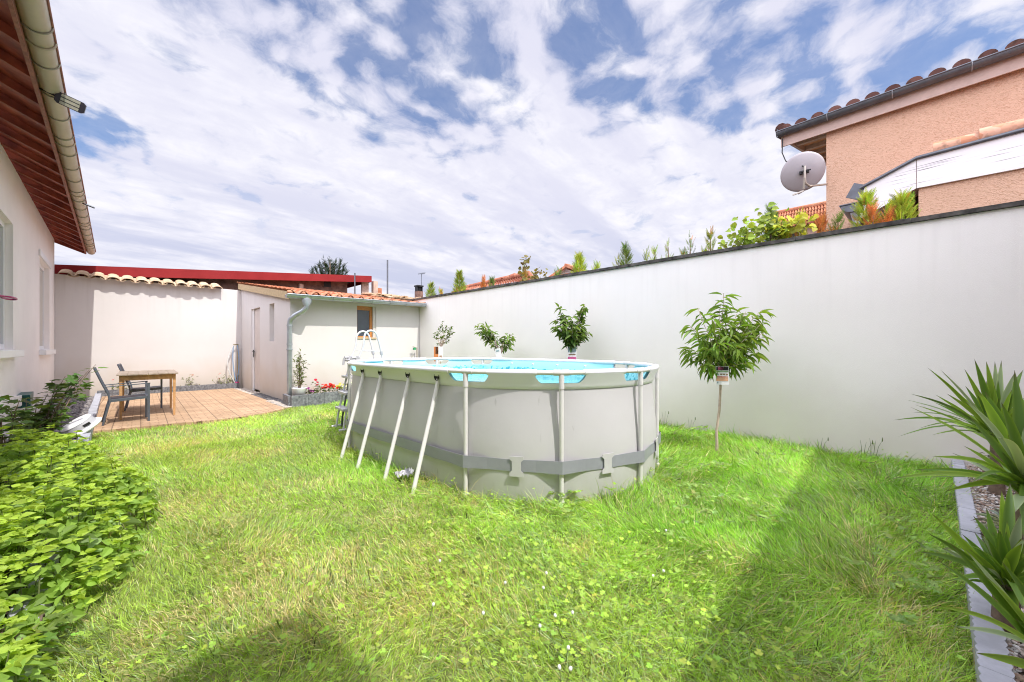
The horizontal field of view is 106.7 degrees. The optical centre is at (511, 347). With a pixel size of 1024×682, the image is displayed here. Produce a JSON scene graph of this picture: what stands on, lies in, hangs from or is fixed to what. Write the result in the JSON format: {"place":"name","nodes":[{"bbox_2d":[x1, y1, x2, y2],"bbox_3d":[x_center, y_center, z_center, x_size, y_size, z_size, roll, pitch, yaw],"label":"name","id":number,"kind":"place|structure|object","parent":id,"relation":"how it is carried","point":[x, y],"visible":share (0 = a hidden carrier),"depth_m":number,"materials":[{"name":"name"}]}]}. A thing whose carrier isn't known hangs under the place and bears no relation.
{"place":"outdoors","nodes":[
{"label":"outdoors","id":0,"kind":"place"},
{"bbox_2d":[4,396,93,453],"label":"strip gravel","id":1,"kind":"structure","parent":0,"point":[79,409],"depth_m":7.25,"materials":[{"name":"grey gravel"}]},
{"bbox_2d":[93,388,288,433],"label":"terrace paving","id":2,"kind":"structure","parent":0,"point":[204,406],"depth_m":7.20,"materials":[{"name":"tile"}]},
{"bbox_2d":[93,367,149,425],"bbox_3d":[-6.164,0.743,6.026,0.498,0.869,0.616,0,0,43],"label":"patio chair","id":3,"kind":"object","parent":2,"relation":"on","point":[146,395],"visible":0.99,"depth_m":6.03,"materials":[{"name":"grey metal"}]},
{"bbox_2d":[117,363,162,410],"bbox_3d":[-7.135,0.743,7.330,0.616,0.869,0.498,0,0,-42],"label":"patio chair","id":4,"kind":"object","parent":2,"relation":"on","point":[132,389],"visible":0.64,"depth_m":7.32,"materials":[{"name":"grey metal"}]},
{"bbox_2d":[116,370,177,419],"bbox_3d":[-6.485,0.806,6.790,0.748,0.737,1.240,0,0,-44],"label":"garden table","id":5,"kind":"object","parent":2,"relation":"on","point":[170,375],"visible":1,"depth_m":6.53,"materials":[{"name":"brown wood"}]},
{"bbox_2d":[37,408,1015,681],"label":"lawn","id":6,"kind":"structure","parent":0,"point":[370,612],"depth_m":1.84,"materials":[{"name":"plant"}]},
{"bbox_2d":[0,608,76,667],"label":"currant shrub","id":7,"kind":"object","parent":6,"relation":"on","point":[59,617],"visible":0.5,"depth_m":1.44,"materials":[{"name":"green plant"}]},
{"bbox_2d":[3,393,100,667],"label":"kerb","id":8,"kind":"structure","parent":6,"relation":"on","point":[93,408],"depth_m":2.03,"materials":[{"name":"concrete"}]},
{"bbox_2d":[60,414,101,439],"bbox_3d":[-5.607,1.032,4.966,0.416,0.309,0.363,0,0,44],"label":"round plastic float","id":9,"kind":"object","parent":8,"relation":"on","point":[85,423],"visible":0.86,"depth_m":4.88,"materials":[{"name":"white paint"}]},
{"bbox_2d":[283,391,347,407],"bbox_3d":[-3.461,1.110,8.962,0.724,0.290,3.400,0,0,44],"label":"shed planter","id":10,"kind":"object","parent":6,"relation":"on","point":[315,399],"visible":0.26,"depth_m":7.87,"materials":[{"name":"stone"}]},
{"bbox_2d":[292,348,309,395],"bbox_3d":[-4.389,0.535,7.862,0.439,1.030,0.346,0,0,44],"label":"potted shrub","id":11,"kind":"object","parent":10,"relation":"on","point":[298,390],"visible":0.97,"depth_m":7.80,"materials":[{"name":"green plant"}]},
{"bbox_2d":[307,387,321,393],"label":"flower plant","id":12,"kind":"object","parent":10,"relation":"in","point":[312,388],"visible":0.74,"depth_m":8.16,"materials":[{"name":"pink plant"}]},
{"bbox_2d":[314,383,331,392],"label":"flower plant","id":13,"kind":"object","parent":10,"relation":"in","point":[329,386],"visible":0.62,"depth_m":8.32,"materials":[{"name":"red plant"}]},
{"bbox_2d":[322,383,339,392],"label":"flower plant","id":14,"kind":"object","parent":10,"relation":"in","point":[334,386],"visible":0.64,"depth_m":8.46,"materials":[{"name":"red plant"}]},
{"bbox_2d":[331,330,384,431],"bbox_3d":[-2.263,0.469,5.788,0.796,1.467,0.414,0,0,-39],"label":"pool ladder","id":15,"kind":"object","parent":6,"relation":"on","point":[342,408],"visible":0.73,"depth_m":5.74,"materials":[{"name":"metal"}]},
{"bbox_2d":[93,399,734,439],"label":"grass","id":16,"kind":"structure","parent":6,"relation":"on","point":[297,414],"depth_m":5.70,"materials":[{"name":"green plant"}]},
{"bbox_2d":[411,346,417,357],"bbox_3d":[-2.617,0.584,10.196,0.062,1.232,0.234,0,0,44],"label":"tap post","id":17,"kind":"object","parent":6,"relation":"on","point":[415,348],"visible":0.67,"depth_m":10.25,"materials":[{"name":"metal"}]},
{"bbox_2d":[433,321,454,363],"bbox_3d":[-1.601,0.309,8.881,0.560,1.844,0.316,0,0,0],"label":"young fruit tree","id":18,"kind":"object","parent":6,"relation":"on","point":[438,351],"visible":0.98,"depth_m":8.84,"materials":[{"name":"green plant"}]},
{"bbox_2d":[474,322,515,357],"bbox_3d":[-0.338,0.357,7.460,0.872,1.748,0.426,0,0,3],"label":"young fruit tree","id":19,"kind":"object","parent":6,"relation":"on","point":[491,338],"visible":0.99,"depth_m":7.44,"materials":[{"name":"green plant"}]},
{"bbox_2d":[339,357,660,505],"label":"above ground pool","id":20,"kind":"structure","parent":6,"relation":"on","point":[517,425],"depth_m":3.11,"materials":[{"name":"grey plastic"}]},
{"bbox_2d":[52,445,966,681],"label":"clover","id":21,"kind":"object","parent":6,"relation":"on","point":[593,646],"visible":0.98,"depth_m":1.64,"materials":[{"name":"green plant"}]},
{"bbox_2d":[87,426,988,533],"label":"grass","id":22,"kind":"structure","parent":6,"relation":"on","point":[746,446],"depth_m":3.26,"materials":[{"name":"green plant"}]},
{"bbox_2d":[394,467,414,477],"bbox_3d":[-0.964,1.130,3.429,0.130,0.059,0.160,0,0,44],"label":"plastic scrap","id":23,"kind":"object","parent":22,"relation":"on","point":[403,473],"visible":0.97,"depth_m":3.42,"materials":[{"name":"white plastic"}]},
{"bbox_2d":[549,303,592,359],"bbox_3d":[0.977,0.244,6.336,0.651,1.972,0.705,0,0,44],"label":"young fruit tree","id":24,"kind":"object","parent":6,"relation":"on","point":[571,338],"visible":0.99,"depth_m":6.25,"materials":[{"name":"green plant"}]},
{"bbox_2d":[326,425,957,626],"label":"broadleaf weeds","id":25,"kind":"object","parent":6,"relation":"on","point":[908,619],"visible":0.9,"depth_m":2.49,"materials":[{"name":"green plant"}]},
{"bbox_2d":[678,292,775,450],"bbox_3d":[2.466,0.292,4.446,0.937,1.877,1.123,0,0,44],"label":"young fruit tree","id":26,"kind":"object","parent":6,"relation":"on","point":[725,350],"visible":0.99,"depth_m":4.34,"materials":[{"name":"green plant"}]},
{"bbox_2d":[49,0,1023,297],"label":"sky","id":27,"kind":"structure","parent":0,"point":[435,138],"materials":[{"name":"blue"}]},
{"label":"ground","id":28,"kind":"structure","parent":0,"visible":0},
{"bbox_2d":[2,403,80,625],"bbox_3d":[-5.157,1.215,4.071,14.080,0.070,0.632,0,0,44],"label":"planted strip","id":29,"kind":"object","parent":28,"relation":"on","point":[7,575],"depth_m":1.96,"materials":[{"name":"soil"}]},
{"bbox_2d":[0,395,34,471],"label":"currant shrub","id":30,"kind":"object","parent":29,"relation":"on","point":[13,423],"visible":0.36,"depth_m":3.43,"materials":[{"name":"green plant"}]},
{"bbox_2d":[0,465,35,502],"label":"currant shrub","id":31,"kind":"object","parent":29,"relation":"on","point":[7,481],"visible":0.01,"depth_m":2.45,"materials":[{"name":"green plant"}]},
{"bbox_2d":[7,367,106,441],"bbox_3d":[-4.955,0.700,4.013,0.708,1.005,0.802,0,0,-16],"label":"currant shrub","id":32,"kind":"object","parent":29,"relation":"on","point":[42,423],"visible":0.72,"depth_m":4.02,"materials":[{"name":"green plant"}]},
{"bbox_2d":[0,424,162,681],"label":"shrub","id":33,"kind":"object","parent":29,"relation":"on","point":[74,481],"visible":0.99,"depth_m":1.91,"materials":[{"name":"green plant"}]},
{"bbox_2d":[0,0,95,442],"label":"house","id":34,"kind":"structure","parent":28,"relation":"on","point":[43,209],"depth_m":5.10,"materials":[{"name":"white paint"}]},
{"bbox_2d":[0,295,17,299],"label":"pink loop","id":35,"kind":"object","parent":34,"relation":"in","point":[7,298],"visible":1,"depth_m":4.17,"materials":[{"name":"plastic"}]},
{"bbox_2d":[0,219,23,358],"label":"window","id":36,"kind":"structure","parent":34,"relation":"in","point":[3,353],"depth_m":5.04,"materials":[{"name":"white paint"}]},
{"bbox_2d":[14,392,33,408],"bbox_3d":[-6.952,0.840,5.433,0.518,0.370,0.120,0,0,44],"label":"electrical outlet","id":37,"kind":"object","parent":34,"relation":"attached to","point":[20,395],"visible":0.63,"depth_m":5.40,"materials":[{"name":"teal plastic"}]},
{"bbox_2d":[39,264,55,354],"bbox_3d":[-9.247,-0.760,7.516,1.724,1.800,0.215,0,0,44],"label":"window","id":38,"kind":"structure","parent":34,"relation":"in","point":[41,352],"depth_m":7.84,"materials":[{"name":"white paint"}]},
{"bbox_2d":[39,87,86,113],"bbox_3d":[-4.041,-2.222,3.433,0.070,0.135,0.280,0,0,44],"label":"floodlight","id":39,"kind":"object","parent":34,"relation":"attached to","point":[67,101],"visible":1,"depth_m":3.45,"materials":[{"name":"metal"}]},
{"bbox_2d":[54,269,240,397],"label":"back wall","id":40,"kind":"structure","parent":28,"relation":"on","point":[186,330],"depth_m":9.78,"materials":[{"name":"paint"}]},
{"bbox_2d":[227,344,239,382],"bbox_3d":[-8.027,0.548,11.048,0.188,1.305,0.348,0,0,11],"label":"garden hose","id":41,"kind":"object","parent":40,"relation":"hanging from","point":[238,363],"visible":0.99,"depth_m":11.03,"materials":[{"name":"white plastic"}]},
{"bbox_2d":[97,383,238,397],"bbox_3d":[-8.966,1.139,10.134,0.248,0.222,2.800,0,0,44],"label":"back planter","id":42,"kind":"object","parent":28,"relation":"on","point":[189,388],"visible":0.49,"depth_m":10.20,"materials":[{"name":"stone"}]},
{"bbox_2d":[180,374,199,385],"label":"flower plant","id":43,"kind":"object","parent":42,"relation":"in","point":[190,381],"visible":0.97,"depth_m":10.34,"materials":[{"name":"green plant"}]},
{"bbox_2d":[54,264,381,295],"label":"red roof building","id":44,"kind":"structure","parent":28,"relation":"on","point":[322,282],"depth_m":11.66,"materials":[{"name":"metal"}]},
{"bbox_2d":[308,256,349,274],"bbox_3d":[-12.020,-2.490,25.007,1.299,7.379,2.985,0,0,38],"label":"conifer tree","id":45,"kind":"object","parent":28,"relation":"on","point":[331,268],"visible":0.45,"depth_m":25.12,"materials":[{"name":"green plant"}]},
{"bbox_2d":[237,282,426,399],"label":"shed","id":46,"kind":"structure","parent":28,"relation":"on","point":[281,326],"depth_m":9.11,"materials":[{"name":"white paint"}]},
{"bbox_2d":[252,308,259,390],"bbox_3d":[-6.810,0.081,10.202,0.902,2.239,0.099,0,0,44],"label":"door","id":47,"kind":"structure","parent":46,"relation":"in","point":[256,313],"depth_m":10.32,"materials":[{"name":"white paint"}]},
{"bbox_2d":[354,273,355,293],"bbox_3d":[-5.502,-2.180,13.341,0.133,0.835,0.140,0,0,44],"label":"roof pole","id":48,"kind":"object","parent":46,"relation":"on","point":[354,283],"visible":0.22,"depth_m":13.33,"materials":[{"name":"metal"}]},
{"bbox_2d":[357,306,376,338],"bbox_3d":[-3.626,-0.609,9.430,0.180,0.808,0.488,0,0,44],"label":"window","id":49,"kind":"structure","parent":46,"relation":"in","point":[366,316],"depth_m":9.46,"materials":[{"name":"grey glass"}]},
{"bbox_2d":[387,260,387,293],"bbox_3d":[-4.439,-2.391,13.584,0.133,1.438,0.140,0,0,44],"label":"roof pole","id":50,"kind":"object","parent":46,"relation":"on","point":[387,276],"visible":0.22,"depth_m":13.56,"materials":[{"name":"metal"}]},
{"bbox_2d":[414,285,423,297],"bbox_3d":[-6.759,-1.638,27.645,0.480,5.677,0.500,0,0,44],"label":"chimney","id":51,"kind":"object","parent":28,"relation":"on","point":[418,290],"visible":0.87,"depth_m":27.52,"materials":[{"name":"brick"}]},
{"bbox_2d":[425,282,436,296],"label":"hedge shrub","id":52,"kind":"object","parent":28,"relation":"on","point":[431,289],"visible":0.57,"depth_m":10.94,"materials":[{"name":"green plant"}]},
{"bbox_2d":[451,269,466,291],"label":"hedge shrub","id":53,"kind":"object","parent":28,"relation":"on","point":[459,280],"visible":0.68,"depth_m":10.01,"materials":[{"name":"green plant"}]},
{"bbox_2d":[479,274,486,287],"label":"hedge shrub","id":54,"kind":"object","parent":28,"relation":"on","point":[482,282],"visible":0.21,"depth_m":9.54,"materials":[{"name":"orange plant"}]},
{"bbox_2d":[488,275,495,285],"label":"hedge shrub","id":55,"kind":"object","parent":28,"relation":"on","point":[492,280],"visible":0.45,"depth_m":9.23,"materials":[{"name":"green plant"}]},
{"bbox_2d":[454,271,532,291],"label":"brown roof house","id":56,"kind":"structure","parent":28,"relation":"on","point":[515,277],"depth_m":14.69,"materials":[{"name":"tile"}]},
{"bbox_2d":[521,264,527,280],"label":"hedge shrub","id":57,"kind":"object","parent":28,"relation":"on","point":[525,272],"visible":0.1,"depth_m":8.53,"materials":[{"name":"orange plant"}]},
{"bbox_2d":[518,255,530,280],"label":"tall stem plant","id":58,"kind":"object","parent":28,"relation":"on","point":[524,267],"visible":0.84,"depth_m":8.31,"materials":[{"name":"green plant"}]},
{"bbox_2d":[524,267,547,280],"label":"leafy sprig","id":59,"kind":"object","parent":28,"relation":"on","point":[535,275],"visible":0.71,"depth_m":8.07,"materials":[{"name":"green plant"}]},
{"bbox_2d":[553,265,564,275],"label":"hedge shrub","id":60,"kind":"object","parent":28,"relation":"on","point":[558,272],"visible":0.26,"depth_m":7.90,"materials":[{"name":"green plant"}]},
{"bbox_2d":[548,264,583,276],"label":"white gable house","id":61,"kind":"structure","parent":28,"relation":"on","point":[566,268],"depth_m":17.66,"materials":[{"name":"tile"}]},
{"bbox_2d":[570,251,587,272],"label":"hedge shrub","id":62,"kind":"object","parent":28,"relation":"on","point":[579,258],"visible":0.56,"depth_m":7.45,"materials":[{"name":"green plant"}]},
{"bbox_2d":[591,258,600,269],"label":"hedge shrub","id":63,"kind":"object","parent":28,"relation":"on","point":[596,266],"visible":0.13,"depth_m":7.25,"materials":[{"name":"green plant"}]},
{"bbox_2d":[612,253,621,265],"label":"hedge shrub","id":64,"kind":"object","parent":28,"relation":"on","point":[618,257],"visible":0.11,"depth_m":6.75,"materials":[{"name":"green plant"}]},
{"bbox_2d":[615,242,633,265],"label":"hedge shrub","id":65,"kind":"object","parent":28,"relation":"on","point":[625,252],"visible":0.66,"depth_m":6.62,"materials":[{"name":"green plant"}]},
{"bbox_2d":[643,245,657,260],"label":"hedge shrub","id":66,"kind":"object","parent":28,"relation":"on","point":[654,251],"visible":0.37,"depth_m":6.46,"materials":[{"name":"green plant"}]},
{"bbox_2d":[661,238,673,257],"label":"hedge shrub","id":67,"kind":"object","parent":28,"relation":"on","point":[667,243],"visible":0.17,"depth_m":6.30,"materials":[{"name":"green plant"}]},
{"bbox_2d":[680,230,696,254],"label":"hedge shrub","id":68,"kind":"object","parent":28,"relation":"on","point":[684,252],"visible":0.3,"depth_m":6.00,"materials":[{"name":"green plant"}]},
{"bbox_2d":[701,225,716,251],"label":"hedge shrub","id":69,"kind":"object","parent":28,"relation":"on","point":[710,234],"visible":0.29,"depth_m":5.74,"materials":[{"name":"green plant"}]},
{"bbox_2d":[405,200,1023,467],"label":"boundary wall","id":70,"kind":"structure","parent":28,"relation":"on","point":[870,324],"depth_m":4.53,"materials":[{"name":"white paint"}]},
{"bbox_2d":[705,202,798,250],"bbox_3d":[3.362,-0.353,5.266,0.873,3.146,0.945,0,0,-13],"label":"grape vine","id":71,"kind":"object","parent":28,"relation":"on","point":[747,238],"visible":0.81,"depth_m":5.15,"materials":[{"name":"green plant"}]},
{"bbox_2d":[760,204,782,241],"bbox_3d":[3.503,-0.358,5.161,0.299,3.216,0.376,0,0,-15],"label":"hedge shrub","id":72,"kind":"object","parent":28,"relation":"on","point":[776,222],"visible":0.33,"depth_m":5.15,"materials":[{"name":"green plant"}]},
{"bbox_2d":[766,211,791,241],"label":"hedge shrub","id":73,"kind":"object","parent":28,"relation":"on","point":[779,235],"visible":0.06,"depth_m":5.23,"materials":[{"name":"green plant"}]},
{"bbox_2d":[761,212,818,241],"bbox_3d":[3.662,-0.270,5.000,0.611,2.979,0.506,0,0,44],"label":"grape vine","id":74,"kind":"object","parent":28,"relation":"on","point":[799,222],"visible":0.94,"depth_m":4.90,"materials":[{"name":"yellow plant"}]},
{"bbox_2d":[781,208,807,238],"bbox_3d":[3.777,-0.298,5.041,0.395,3.097,0.332,0,0,44],"label":"hedge shrub","id":75,"kind":"object","parent":28,"relation":"on","point":[786,235],"visible":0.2,"depth_m":5.05,"materials":[{"name":"green plant"}]},
{"bbox_2d":[774,201,825,239],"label":"orange roof house","id":76,"kind":"structure","parent":28,"relation":"on","point":[813,209],"depth_m":13.14,"materials":[{"name":"tile"}]},
{"bbox_2d":[813,210,837,232],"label":"hedge shrub","id":77,"kind":"object","parent":28,"relation":"on","point":[820,223],"visible":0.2,"depth_m":4.96,"materials":[{"name":"orange plant"}]},
{"bbox_2d":[826,208,844,230],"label":"hedge shrub","id":78,"kind":"object","parent":28,"relation":"on","point":[838,220],"visible":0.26,"depth_m":4.89,"materials":[{"name":"green plant"}]},
{"bbox_2d":[848,186,882,226],"bbox_3d":[4.304,-0.344,4.630,0.430,3.188,0.479,0,0,-23],"label":"hedge shrub","id":79,"kind":"object","parent":28,"relation":"on","point":[865,196],"visible":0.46,"depth_m":4.62,"materials":[{"name":"green plant"}]},
{"bbox_2d":[863,200,895,224],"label":"hedge shrub","id":80,"kind":"object","parent":28,"relation":"on","point":[887,217],"visible":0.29,"depth_m":4.44,"materials":[{"name":"orange plant"}]},
{"bbox_2d":[880,199,904,218],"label":"hedge shrub","id":81,"kind":"object","parent":28,"relation":"on","point":[887,209],"visible":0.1,"depth_m":4.43,"materials":[{"name":"green plant"}]},
{"bbox_2d":[775,39,1023,229],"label":"neighbour house","id":82,"kind":"structure","parent":28,"relation":"on","point":[871,136],"depth_m":6.37,"materials":[{"name":"orange paint"}]},
{"bbox_2d":[780,138,826,195],"bbox_3d":[5.500,-3.502,7.222,0.698,1.296,0.597,0,0,44],"label":"satellite dish","id":83,"kind":"object","parent":82,"relation":"attached to","point":[801,172],"visible":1,"depth_m":7.06,"materials":[{"name":"metal"}]},
{"bbox_2d":[839,118,1023,225],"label":"lean to","id":84,"kind":"object","parent":82,"relation":"attached to","point":[982,167],"visible":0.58,"depth_m":5.23,"materials":[{"name":"metal"}]},
{"bbox_2d":[882,186,921,219],"bbox_3d":[4.461,-0.289,4.347,0.529,3.079,0.454,0,0,44],"label":"hedge shrub","id":85,"kind":"object","parent":28,"relation":"on","point":[901,202],"visible":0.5,"depth_m":4.32,"materials":[{"name":"green plant"}]},
{"bbox_2d":[951,459,1015,681],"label":"scalloped kerb","id":86,"kind":"structure","parent":28,"relation":"on","point":[987,669],"depth_m":1.58,"materials":[{"name":"concrete"}]},
{"bbox_2d":[965,464,1023,681],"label":"gravel bed","id":87,"kind":"object","parent":28,"relation":"on","point":[1021,673],"depth_m":2.72,"materials":[{"name":"grey gravel"}]},
{"bbox_2d":[893,370,1023,553],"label":"yucca","id":88,"kind":"object","parent":87,"relation":"on","point":[1007,443],"visible":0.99,"depth_m":2.06,"materials":[{"name":"green plant"}]},
{"bbox_2d":[897,359,1023,496],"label":"yucca","id":89,"kind":"object","parent":87,"relation":"on","point":[995,391],"visible":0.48,"depth_m":2.98,"materials":[{"name":"green plant"}]},
{"bbox_2d":[922,485,1023,633],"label":"yucca","id":90,"kind":"object","parent":87,"relation":"on","point":[1005,544],"visible":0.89,"depth_m":1.55,"materials":[{"name":"green plant"}]},
{"bbox_2d":[933,544,1023,668],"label":"yucca","id":91,"kind":"object","parent":87,"relation":"on","point":[1008,609],"visible":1,"depth_m":1.18,"materials":[{"name":"green plant"}]},
{"bbox_2d":[971,508,999,531],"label":"silver plant","id":92,"kind":"object","parent":87,"relation":"on","point":[996,519],"visible":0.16,"depth_m":2.25,"materials":[{"name":"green plant"}]},
{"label":"drain strip","id":93,"kind":"structure","parent":28,"relation":"on","visible":0},
{"bbox_2d":[234,388,291,407],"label":"pale gravel","id":94,"kind":"structure","parent":93,"relation":"on","point":[246,390],"depth_m":8.37,"materials":[{"name":"beige gravel"}]},
{"bbox_2d":[251,393,282,402],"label":"dark gravel","id":95,"kind":"structure","parent":93,"relation":"on","point":[264,396],"depth_m":8.91,"materials":[{"name":"grey gravel"}]}
]}

